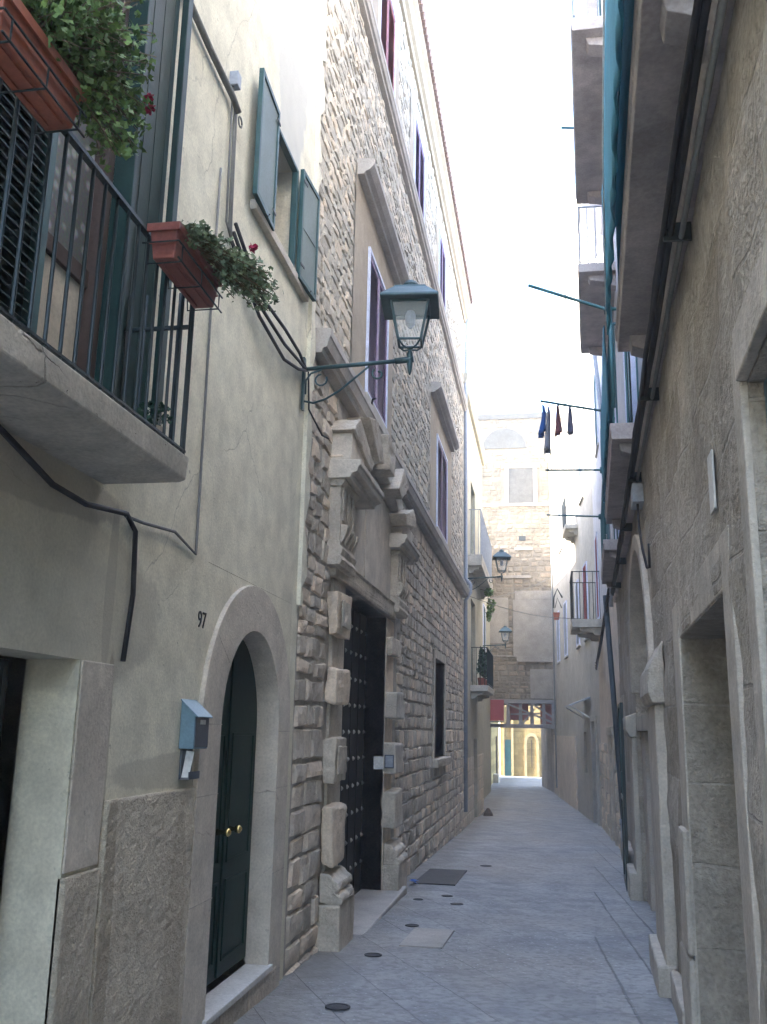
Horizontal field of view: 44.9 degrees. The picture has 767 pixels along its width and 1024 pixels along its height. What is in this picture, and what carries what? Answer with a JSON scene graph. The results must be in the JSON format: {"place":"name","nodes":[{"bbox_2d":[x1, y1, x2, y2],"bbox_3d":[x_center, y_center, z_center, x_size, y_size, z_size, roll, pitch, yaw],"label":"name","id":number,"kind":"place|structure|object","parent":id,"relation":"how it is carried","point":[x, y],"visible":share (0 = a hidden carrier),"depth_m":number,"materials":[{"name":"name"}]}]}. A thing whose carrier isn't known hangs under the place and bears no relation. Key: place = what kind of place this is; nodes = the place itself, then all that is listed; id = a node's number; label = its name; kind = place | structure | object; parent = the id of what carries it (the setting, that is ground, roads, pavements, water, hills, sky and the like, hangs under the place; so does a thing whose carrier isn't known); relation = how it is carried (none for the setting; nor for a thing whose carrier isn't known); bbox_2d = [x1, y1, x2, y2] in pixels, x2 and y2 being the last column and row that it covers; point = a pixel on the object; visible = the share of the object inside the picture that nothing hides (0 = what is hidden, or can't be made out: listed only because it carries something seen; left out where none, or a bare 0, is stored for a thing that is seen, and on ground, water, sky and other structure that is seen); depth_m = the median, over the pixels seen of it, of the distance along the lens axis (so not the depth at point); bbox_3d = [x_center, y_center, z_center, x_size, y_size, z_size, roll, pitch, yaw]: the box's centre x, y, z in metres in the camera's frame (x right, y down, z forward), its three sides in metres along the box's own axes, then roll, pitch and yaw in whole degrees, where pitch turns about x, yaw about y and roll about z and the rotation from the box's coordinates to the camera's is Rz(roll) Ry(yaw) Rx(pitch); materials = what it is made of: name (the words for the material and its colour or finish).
{"place":"outdoors","nodes":[
{"label":"outdoors","id":0,"kind":"place"},
{"bbox_2d":[206,767,677,1023],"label":"street","id":1,"kind":"structure","parent":0,"point":[548,921],"depth_m":8.28,"materials":[{"name":"grey stone"}]},
{"bbox_2d":[0,0,326,1023],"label":"house","id":2,"kind":"structure","parent":1,"relation":"on","point":[140,882],"depth_m":4.67,"materials":[{"name":"beige paint"}]},
{"bbox_2d":[0,659,9,742],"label":"garage door","id":3,"kind":"structure","parent":2,"relation":"in","point":[4,663],"depth_m":3.72,"materials":[{"name":"black wood"}]},
{"bbox_2d":[0,0,86,137],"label":"flower box","id":4,"kind":"object","parent":2,"relation":"attached to","point":[37,82],"visible":1,"depth_m":2.76,"materials":[{"name":"ceramic"}]},
{"bbox_2d":[21,0,157,172],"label":"plant","id":5,"kind":"object","parent":4,"relation":"in","point":[83,41],"visible":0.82,"depth_m":3.06,"materials":[{"name":"green plant"}]},
{"bbox_2d":[0,424,137,661],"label":"sagging cable","id":6,"kind":"object","parent":2,"relation":"attached to","point":[24,454],"visible":1,"depth_m":4.18,"materials":[{"name":"black rubber"}]},
{"bbox_2d":[37,0,129,378],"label":"balcony door","id":7,"kind":"structure","parent":2,"relation":"in","point":[72,156],"depth_m":4.12,"materials":[{"name":"teal wood"}]},
{"bbox_2d":[136,401,172,431],"bbox_3d":[-1.003,-0.386,4.018,0.170,0.194,0.184,-1,-13,10],"label":"potted plant","id":8,"kind":"object","parent":2,"relation":"on","point":[139,410],"visible":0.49,"depth_m":4.01,"materials":[{"name":"green plant"}]},
{"bbox_2d":[124,168,221,554],"bbox_3d":[-1.114,-1.061,5.106,0.021,2.463,0.946,-1,-13,9],"label":"thin wire","id":9,"kind":"object","parent":2,"relation":"attached to","point":[202,440],"visible":0.91,"depth_m":5.41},
{"bbox_2d":[142,221,222,312],"bbox_3d":[-0.858,-1.042,4.009,0.165,0.165,0.526,-1,-13,10],"label":"flower box","id":10,"kind":"object","parent":2,"relation":"attached to","point":[182,265],"visible":0.98,"depth_m":3.89,"materials":[{"name":"brown ceramic"}]},
{"bbox_2d":[180,219,283,311],"bbox_3d":[-0.736,-1.109,4.144,0.324,0.295,0.736,-8,-16,33],"label":"plant","id":11,"kind":"object","parent":10,"relation":"in","point":[234,267],"visible":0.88,"depth_m":4.15,"materials":[{"name":"green plant"}]},
{"bbox_2d":[178,699,212,779],"bbox_3d":[-1.035,1.248,5.107,0.105,0.424,0.236,-1,-13,10],"label":"mailbox","id":12,"kind":"object","parent":2,"relation":"attached to","point":[194,722],"visible":0.99,"depth_m":5.04,"materials":[{"name":"blue metal"}]},
{"bbox_2d":[181,751,193,777],"bbox_3d":[-1.061,1.367,5.039,0.062,0.140,0.046,4,-13,-10],"label":"newspaper","id":13,"kind":"object","parent":12,"relation":"in","point":[188,762],"visible":1,"depth_m":5.04,"materials":[{"name":"white paper"}]},
{"bbox_2d":[193,4,242,240],"bbox_3d":[-1.036,-2.384,5.589,0.064,1.106,1.022,-1,-13,10],"label":"wall conduit","id":14,"kind":"object","parent":2,"relation":"attached to","point":[229,88],"depth_m":5.94,"materials":[{"name":"grey metal"}]},
{"bbox_2d":[206,639,256,985],"bbox_3d":[-1.029,1.888,6.116,0.155,2.195,1.250,-1,-13,10],"label":"door","id":15,"kind":"structure","parent":2,"relation":"in","point":[232,847],"depth_m":6.28,"materials":[{"name":"green paint"}]},
{"bbox_2d":[229,70,241,90],"bbox_3d":[-0.971,-2.824,6.084,0.060,0.100,0.070,-1,-13,10],"label":"wall bracket","id":16,"kind":"object","parent":2,"relation":"attached to","point":[235,77],"depth_m":6.05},
{"bbox_2d":[181,585,289,1023],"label":"arched doorway","id":17,"kind":"structure","parent":2,"relation":"in","point":[250,615],"depth_m":6.48,"materials":[{"name":"stone"}]},
{"bbox_2d":[230,222,307,371],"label":"lamp cables","id":18,"kind":"object","parent":2,"relation":"attached to","point":[301,361],"visible":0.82,"depth_m":6.74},
{"bbox_2d":[250,68,319,301],"bbox_3d":[-0.759,-2.443,7.238,0.140,1.030,1.668,-1,-13,10],"label":"window","id":19,"kind":"structure","parent":2,"relation":"in","point":[269,135],"depth_m":7.12,"materials":[{"name":"green paint"}]},
{"bbox_2d":[300,280,439,410],"bbox_3d":[-0.111,-1.394,7.666,1.136,1.105,0.474,0,-13,5],"label":"street lamp","id":20,"kind":"object","parent":2,"relation":"attached to","point":[409,302],"visible":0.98,"depth_m":7.64,"materials":[{"name":"metal"}]},
{"bbox_2d":[325,1003,349,1009],"bbox_3d":[-0.301,3.254,6.110,0.170,0.011,0.170,-1,-13,10],"label":"access cover","id":21,"kind":"object","parent":1,"relation":"on","point":[337,1006],"visible":1,"depth_m":6.11,"materials":[{"name":"metal"}]},
{"bbox_2d":[364,953,381,956],"bbox_3d":[-0.087,3.690,7.741,0.150,0.010,0.150,-1,-13,10],"label":"access cover","id":22,"kind":"object","parent":1,"relation":"on","point":[373,954],"visible":1,"depth_m":7.74,"materials":[{"name":"metal"}]},
{"bbox_2d":[283,0,472,975],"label":"stone palace","id":23,"kind":"structure","parent":1,"relation":"on","point":[379,670],"depth_m":11.33,"materials":[{"name":"stone"}]},
{"bbox_2d":[308,371,376,438],"bbox_3d":[-0.358,-0.982,8.945,0.094,1.068,2.418,-2,-13,12],"label":"loose wire","id":24,"kind":"object","parent":23,"relation":"hanging from","point":[372,400],"visible":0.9,"depth_m":7.86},
{"bbox_2d":[338,608,366,894],"bbox_3d":[-0.484,2.733,10.173,0.080,3.470,2.600,-1,-13,10],"label":"door","id":25,"kind":"structure","parent":23,"relation":"in","point":[355,657],"depth_m":10.91,"materials":[{"name":"black wood"}]},
{"bbox_2d":[374,756,382,768],"bbox_3d":[-0.061,3.072,11.373,0.120,0.150,0.003,-1,-13,10],"label":"notice","id":26,"kind":"object","parent":23,"relation":"attached to","point":[378,762],"visible":1,"depth_m":11.37,"materials":[{"name":"white paper"}]},
{"bbox_2d":[356,158,408,434],"bbox_3d":[-0.008,-2.384,11.377,0.230,2.580,2.750,-1,-13,10],"label":"window","id":27,"kind":"structure","parent":23,"relation":"in","point":[377,328],"depth_m":11.31,"materials":[{"name":"wood"}]},
{"bbox_2d":[378,0,396,95],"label":"window","id":28,"kind":"structure","parent":23,"relation":"in","point":[387,22],"depth_m":12.82,"materials":[{"name":"wood"}]},
{"bbox_2d":[384,755,393,767],"bbox_3d":[0.071,3.047,11.344,0.120,0.160,0.025,-1,-13,10],"label":"number plaque","id":29,"kind":"object","parent":23,"relation":"attached to","point":[388,761],"visible":1,"depth_m":11.33,"materials":[{"name":"ceramic"}]},
{"bbox_2d":[413,113,425,221],"bbox_3d":[0.594,-5.701,15.782,0.070,1.520,1.300,-1,-13,10],"label":"window","id":30,"kind":"structure","parent":23,"relation":"in","point":[419,165],"depth_m":15.80,"materials":[{"name":"glass"}]},
{"bbox_2d":[431,649,451,767],"bbox_3d":[1.097,3.688,17.410,0.154,2.088,2.259,-1,-13,10],"label":"window","id":31,"kind":"structure","parent":23,"relation":"in","point":[445,760],"depth_m":16.66,"materials":[{"name":"stone"}]},
{"bbox_2d":[439,229,445,310],"bbox_3d":[1.204,-4.874,19.284,0.070,1.520,1.200,-1,-13,10],"label":"window","id":32,"kind":"structure","parent":23,"relation":"in","point":[442,256],"depth_m":19.33,"materials":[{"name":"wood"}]},
{"bbox_2d":[430,382,459,548],"bbox_3d":[1.233,-0.701,18.502,0.230,2.580,3.800,-1,-13,10],"label":"window","id":33,"kind":"structure","parent":23,"relation":"in","point":[436,388],"depth_m":18.41,"materials":[{"name":"wood"}]},
{"bbox_2d":[464,313,471,811],"bbox_3d":[2.137,0.890,23.513,0.218,12.809,0.095,-1,-13,10],"label":"drainpipe","id":34,"kind":"object","parent":23,"relation":"attached to","point":[469,583],"visible":0.89,"depth_m":23.20,"materials":[{"name":"grey metal"}]},
{"bbox_2d":[405,924,418,926],"bbox_3d":[0.281,4.072,9.150,0.140,0.010,0.140,-1,-13,10],"label":"access cover","id":35,"kind":"object","parent":1,"relation":"on","point":[412,925],"visible":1,"depth_m":9.14,"materials":[{"name":"metal"}]},
{"bbox_2d":[399,928,453,948],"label":"paving slab","id":36,"kind":"structure","parent":1,"relation":"in","point":[432,938],"depth_m":8.47,"materials":[{"name":"stone"}]},
{"bbox_2d":[413,868,466,885],"bbox_3d":[0.814,5.106,12.982,0.570,0.087,1.700,-1,-13,10],"label":"drain cover","id":37,"kind":"object","parent":1,"relation":"on","point":[447,877],"visible":0.86,"depth_m":12.85,"materials":[{"name":"metal"}]},
{"bbox_2d":[463,372,494,827],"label":"house","id":38,"kind":"structure","parent":1,"relation":"on","point":[479,554],"depth_m":27.12,"materials":[{"name":"yellow paint"}]},
{"bbox_2d":[471,606,471,681],"bbox_3d":[2.439,3.718,26.575,0.040,2.300,1.700,-1,-13,10],"label":"balcony door","id":39,"kind":"structure","parent":38,"relation":"in","point":[471,606],"depth_m":27.33,"materials":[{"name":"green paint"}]},
{"bbox_2d":[477,646,485,684],"bbox_3d":[2.676,4.205,25.444,0.254,1.089,0.284,-1,-13,10],"label":"potted plant","id":40,"kind":"object","parent":38,"relation":"on","point":[482,667],"visible":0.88,"depth_m":25.40,"materials":[{"name":"green plant"}]},
{"bbox_2d":[478,648,486,682],"bbox_3d":[2.765,4.343,26.003,0.271,1.076,0.283,-1,-13,10],"label":"potted plant","id":41,"kind":"object","parent":38,"relation":"on","point":[485,668],"visible":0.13,"depth_m":25.98,"materials":[{"name":"green plant"}]},
{"bbox_2d":[483,651,486,684],"bbox_3d":[2.882,4.489,26.671,0.260,1.099,0.260,14,-18,-43],"label":"potted plant","id":42,"kind":"object","parent":38,"relation":"on","point":[486,668],"visible":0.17,"depth_m":26.67,"materials":[{"name":"green plant"}]},
{"bbox_2d":[480,588,495,621],"bbox_3d":[3.263,2.921,29.031,0.424,1.110,0.737,-5,-15,26],"label":"hanging plant","id":43,"kind":"object","parent":38,"relation":"hanging from","point":[490,609],"visible":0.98,"depth_m":28.98,"materials":[{"name":"green plant"}]},
{"bbox_2d":[466,549,510,589],"bbox_3d":[2.687,1.501,23.743,1.136,1.105,0.474,0,-13,5],"label":"street lamp","id":44,"kind":"object","parent":38,"relation":"attached to","point":[501,555],"visible":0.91,"depth_m":23.69,"materials":[{"name":"metal"}]},
{"bbox_2d":[483,596,490,798],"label":"house","id":45,"kind":"structure","parent":1,"relation":"on","point":[486,730],"depth_m":37.09,"materials":[{"name":"yellow paint"}]},
{"bbox_2d":[483,603,485,650],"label":"window","id":46,"kind":"structure","parent":45,"relation":"in","point":[484,608],"depth_m":36.73,"materials":[{"name":"white paint"}]},
{"bbox_2d":[483,626,511,650],"bbox_3d":[4.138,4.718,34.090,1.136,1.105,0.474,0,-13,5],"label":"street lamp","id":47,"kind":"object","parent":45,"relation":"attached to","point":[505,629],"visible":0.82,"depth_m":34.02,"materials":[{"name":"metal"}]},
{"bbox_2d":[483,572,560,599],"bbox_3d":[5.119,2.723,34.421,4.275,1.517,0.016,10,-16,-34],"label":"overhead wire","id":48,"kind":"object","parent":45,"relation":"attached to","point":[523,589],"visible":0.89,"depth_m":34.43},
{"bbox_2d":[483,808,492,815],"bbox_3d":[3.109,8.905,27.578,0.291,0.220,0.295,-1,-13,10],"label":"bollard stub","id":49,"kind":"object","parent":1,"relation":"on","point":[487,812],"visible":0.99,"depth_m":27.49,"materials":[{"name":"grey stone"}]},
{"bbox_2d":[491,722,498,784],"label":"court house","id":50,"kind":"structure","parent":1,"relation":"on","point":[494,755],"depth_m":46.73,"materials":[{"name":"beige paint"}]},
{"bbox_2d":[496,736,497,773],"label":"door","id":51,"kind":"structure","parent":50,"relation":"in","point":[496,736],"depth_m":48.25,"materials":[{"name":"grey wood"}]},
{"bbox_2d":[477,412,554,792],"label":"passage building","id":52,"kind":"structure","parent":1,"relation":"on","point":[515,496],"depth_m":41.11,"materials":[{"name":"stone"}]},
{"bbox_2d":[490,700,503,722],"bbox_3d":[4.568,8.490,39.636,1.170,0.950,0.200,-1,-13,10],"label":"red blind","id":53,"kind":"object","parent":52,"relation":"attached to","point":[496,710],"visible":0.64,"depth_m":39.58,"materials":[{"name":"fabric"}]},
{"bbox_2d":[508,468,533,502],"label":"blocked window","id":54,"kind":"structure","parent":52,"relation":"in","point":[520,479],"depth_m":41.90,"materials":[{"name":"white paint"}]},
{"bbox_2d":[500,705,541,776],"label":"court house","id":55,"kind":"structure","parent":1,"relation":"on","point":[520,751],"depth_m":52.80,"materials":[{"name":"beige paint"}]},
{"bbox_2d":[505,740,510,775],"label":"door","id":56,"kind":"structure","parent":55,"relation":"in","point":[507,742],"depth_m":52.90,"materials":[{"name":"teal paint"}]},
{"bbox_2d":[545,391,577,809],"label":"house","id":57,"kind":"structure","parent":1,"relation":"on","point":[566,790],"depth_m":35.29,"materials":[{"name":"paint"}]},
{"bbox_2d":[551,564,557,787],"bbox_3d":[7.053,6.658,38.365,0.070,9.100,0.061,-1,-13,10],"label":"drainpipe","id":58,"kind":"object","parent":57,"relation":"attached to","point":[554,676],"visible":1,"depth_m":38.33,"materials":[{"name":"grey metal"}]},
{"bbox_2d":[553,588,562,619],"bbox_3d":[6.643,3.505,35.511,0.368,1.230,0.280,-9,-17,38],"label":"wall planter","id":59,"kind":"object","parent":57,"relation":"attached to","point":[556,614],"visible":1,"depth_m":35.49,"materials":[{"name":"ceramic"}]},
{"bbox_2d":[556,610,560,664],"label":"window","id":60,"kind":"structure","parent":57,"relation":"in","point":[557,621],"depth_m":37.08,"materials":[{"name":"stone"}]},
{"bbox_2d":[558,500,561,554],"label":"window","id":61,"kind":"structure","parent":57,"relation":"in","point":[559,504],"depth_m":36.54,"materials":[{"name":"stone"}]},
{"bbox_2d":[563,600,567,658],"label":"window","id":62,"kind":"structure","parent":57,"relation":"in","point":[565,603],"depth_m":34.29,"materials":[{"name":"stone"}]},
{"bbox_2d":[559,200,602,826],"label":"house","id":63,"kind":"structure","parent":1,"relation":"on","point":[577,533],"depth_m":28.80,"materials":[{"name":"paint"}]},
{"bbox_2d":[470,596,579,618],"bbox_3d":[4.201,2.832,26.738,0.016,0.248,6.752,-9,-16,36],"label":"overhead wire","id":64,"kind":"object","parent":63,"relation":"attached to","point":[522,612],"visible":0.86,"depth_m":26.38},
{"bbox_2d":[574,319,579,385],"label":"window","id":65,"kind":"structure","parent":63,"relation":"in","point":[576,336],"depth_m":29.85,"materials":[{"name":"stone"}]},
{"bbox_2d":[564,697,590,718],"bbox_3d":[5.729,5.803,27.490,0.599,0.617,1.937,0,-13,6],"label":"wall bracket","id":66,"kind":"object","parent":63,"relation":"attached to","point":[577,709],"visible":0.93,"depth_m":26.65,"materials":[{"name":"grey metal"}]},
{"bbox_2d":[575,579,580,648],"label":"window","id":67,"kind":"structure","parent":63,"relation":"in","point":[578,644],"depth_m":30.17,"materials":[{"name":"stone"}]},
{"bbox_2d":[577,433,583,505],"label":"window","id":68,"kind":"structure","parent":63,"relation":"in","point":[580,473],"depth_m":28.89,"materials":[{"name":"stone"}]},
{"bbox_2d":[582,561,588,641],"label":"window","id":69,"kind":"structure","parent":63,"relation":"in","point":[585,579],"depth_m":27.57,"materials":[{"name":"white paint"}]},
{"bbox_2d":[569,230,620,848],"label":"house","id":70,"kind":"structure","parent":1,"relation":"on","point":[590,629],"depth_m":22.48,"materials":[{"name":"paint"}]},
{"bbox_2d":[573,247,597,505],"bbox_3d":[5.667,-3.153,26.333,0.016,3.517,11.010,-1,-13,8],"label":"overhead wire","id":71,"kind":"object","parent":70,"relation":"attached to","point":[582,416],"visible":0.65,"depth_m":27.09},
{"bbox_2d":[593,374,598,457],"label":"window","id":72,"kind":"structure","parent":70,"relation":"in","point":[594,383],"depth_m":23.21,"materials":[{"name":"white paint"}]},
{"bbox_2d":[594,532,599,618],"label":"window","id":73,"kind":"structure","parent":70,"relation":"in","point":[595,539],"depth_m":24.06,"materials":[{"name":"white paint"}]},
{"bbox_2d":[595,588,609,669],"bbox_3d":[4.540,2.693,19.520,0.095,1.054,7.807,-1,-13,11],"label":"cable","id":74,"kind":"object","parent":70,"relation":"attached to","point":[602,633],"visible":0.94,"depth_m":17.74,"materials":[{"name":"black rubber"}]},
{"bbox_2d":[592,355,613,606],"bbox_3d":[4.416,-0.969,18.845,0.290,5.804,0.090,-1,-13,10],"label":"drainpipe","id":75,"kind":"object","parent":70,"relation":"attached to","point":[599,398],"visible":0.38,"depth_m":19.16,"materials":[{"name":"grey metal"}]},
{"bbox_2d":[570,0,766,1023],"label":"house","id":76,"kind":"structure","parent":1,"relation":"on","point":[691,605],"depth_m":5.21,"materials":[{"name":"beige paint"}]},
{"bbox_2d":[528,284,615,407],"bbox_3d":[1.818,-1.612,8.923,0.836,1.316,0.064,-1,-13,10],"label":"clothes line arm","id":77,"kind":"object","parent":76,"relation":"attached to","point":[612,375],"visible":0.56,"depth_m":8.87},
{"bbox_2d":[540,400,606,479],"bbox_3d":[2.518,-0.927,12.183,0.894,1.187,0.064,-1,-13,10],"label":"clothes line arm","id":78,"kind":"object","parent":76,"relation":"attached to","point":[569,405],"visible":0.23,"depth_m":12.29},
{"bbox_2d":[545,402,584,468],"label":"clothes lines","id":79,"kind":"object","parent":78,"relation":"attached to","point":[572,439],"visible":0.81,"depth_m":13.48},
{"bbox_2d":[538,404,545,437],"bbox_3d":[2.144,-1.219,12.577,0.111,0.400,0.300,-1,-13,10],"label":"laundry","id":80,"kind":"object","parent":79,"relation":"hanging from","point":[542,428],"visible":1,"depth_m":12.47,"materials":[{"name":"blue fabric"}]},
{"bbox_2d":[544,406,550,453],"bbox_3d":[2.224,-1.097,12.612,0.104,0.620,0.250,-1,-13,10],"label":"laundry","id":81,"kind":"object","parent":79,"relation":"hanging from","point":[547,446],"visible":1,"depth_m":12.52,"materials":[{"name":"grey fabric"}]},
{"bbox_2d":[554,405,562,435],"bbox_3d":[2.355,-1.223,12.543,0.087,0.400,0.305,0,-13,4],"label":"laundry","id":82,"kind":"object","parent":79,"relation":"hanging from","point":[558,428],"visible":0.98,"depth_m":12.43,"materials":[{"name":"fabric"}]},
{"bbox_2d":[567,407,573,435],"bbox_3d":[2.515,-1.221,12.539,0.093,0.400,0.250,-1,-13,10],"label":"laundry","id":83,"kind":"object","parent":79,"relation":"hanging from","point":[570,429],"visible":0.96,"depth_m":12.44,"materials":[{"name":"fabric"}]},
{"bbox_2d":[547,514,601,557],"bbox_3d":[3.583,0.547,17.277,1.061,1.067,0.064,-1,-13,10],"label":"clothes line arm","id":84,"kind":"object","parent":76,"relation":"attached to","point":[599,516],"visible":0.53,"depth_m":17.34},
{"bbox_2d":[545,467,606,533],"bbox_3d":[2.942,-0.167,14.118,0.930,1.040,0.064,-1,-13,10],"label":"clothes line arm","id":85,"kind":"object","parent":76,"relation":"attached to","point":[605,524],"visible":0.48,"depth_m":14.17},
{"bbox_2d":[600,325,608,502],"bbox_3d":[2.497,-0.956,10.526,0.037,0.970,3.405,-2,-13,12],"label":"shade cloth","id":86,"kind":"object","parent":76,"relation":"attached to","point":[604,423],"visible":0.99,"depth_m":9.61,"materials":[{"name":"teal fabric"}]},
{"bbox_2d":[601,0,623,334],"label":"shade cloth","id":87,"kind":"object","parent":76,"relation":"attached to","point":[614,17],"visible":0.94,"depth_m":5.01,"materials":[{"name":"teal fabric"}]},
{"bbox_2d":[602,0,606,320],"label":"rope","id":88,"kind":"object","parent":87,"relation":"attached to","point":[603,57],"visible":1,"depth_m":5.42,"materials":[{"name":"teal fabric"}]},
{"bbox_2d":[603,595,622,855],"bbox_3d":[4.052,3.700,16.260,0.393,4.484,0.141,9,-15,-31],"label":"drainpipe","id":89,"kind":"object","parent":76,"relation":"attached to","point":[611,674],"visible":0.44,"depth_m":16.32,"materials":[{"name":"black metal"}]},
{"bbox_2d":[614,408,619,538],"bbox_3d":[3.968,-0.434,15.774,0.070,2.450,1.405,-2,-13,12],"label":"window","id":90,"kind":"structure","parent":76,"relation":"in","point":[616,530],"depth_m":15.37,"materials":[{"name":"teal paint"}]},
{"bbox_2d":[617,703,628,890],"bbox_3d":[3.301,3.874,12.829,0.060,2.400,1.224,-2,-13,12],"label":"gate leaf","id":91,"kind":"object","parent":76,"relation":"attached to","point":[623,787],"visible":0.97,"depth_m":12.45,"materials":[{"name":"green paint"}]},
{"bbox_2d":[623,352,636,422],"bbox_3d":[2.794,-1.675,10.539,0.070,2.450,1.605,-2,-13,12],"label":"window","id":92,"kind":"structure","parent":76,"relation":"in","point":[631,367],"depth_m":10.22,"materials":[{"name":"teal paint"}]},
{"bbox_2d":[630,483,650,568],"bbox_3d":[2.364,0.140,8.540,0.110,0.909,0.963,-2,-13,12],"label":"junction box","id":93,"kind":"object","parent":76,"relation":"attached to","point":[637,498],"visible":0.91,"depth_m":8.73,"materials":[{"name":"grey plastic"}]},
{"bbox_2d":[611,0,727,595],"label":"cable bundle","id":94,"kind":"object","parent":76,"relation":"attached to","point":[673,230],"visible":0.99,"depth_m":4.35,"materials":[{"name":"plastic"}]},
{"bbox_2d":[707,449,716,514],"bbox_3d":[1.429,-0.129,4.044,0.010,0.260,0.140,-2,-13,12],"label":"wall plaque","id":95,"kind":"object","parent":76,"relation":"attached to","point":[711,481],"depth_m":4.01,"materials":[{"name":"stone"}]},
{"bbox_2d":[764,377,766,421],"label":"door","id":96,"kind":"structure","parent":76,"relation":"in","point":[765,382],"depth_m":3.09,"materials":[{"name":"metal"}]},
{"bbox_2d":[423,0,576,766],"label":"sky","id":97,"kind":"structure","parent":0,"point":[503,68],"materials":[{"name":"white"}]},
{"bbox_2d":[597,0,601,15],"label":"clothes line arm","id":98,"kind":"object","parent":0,"point":[599,8],"visible":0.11,"depth_m":9.35}
]}

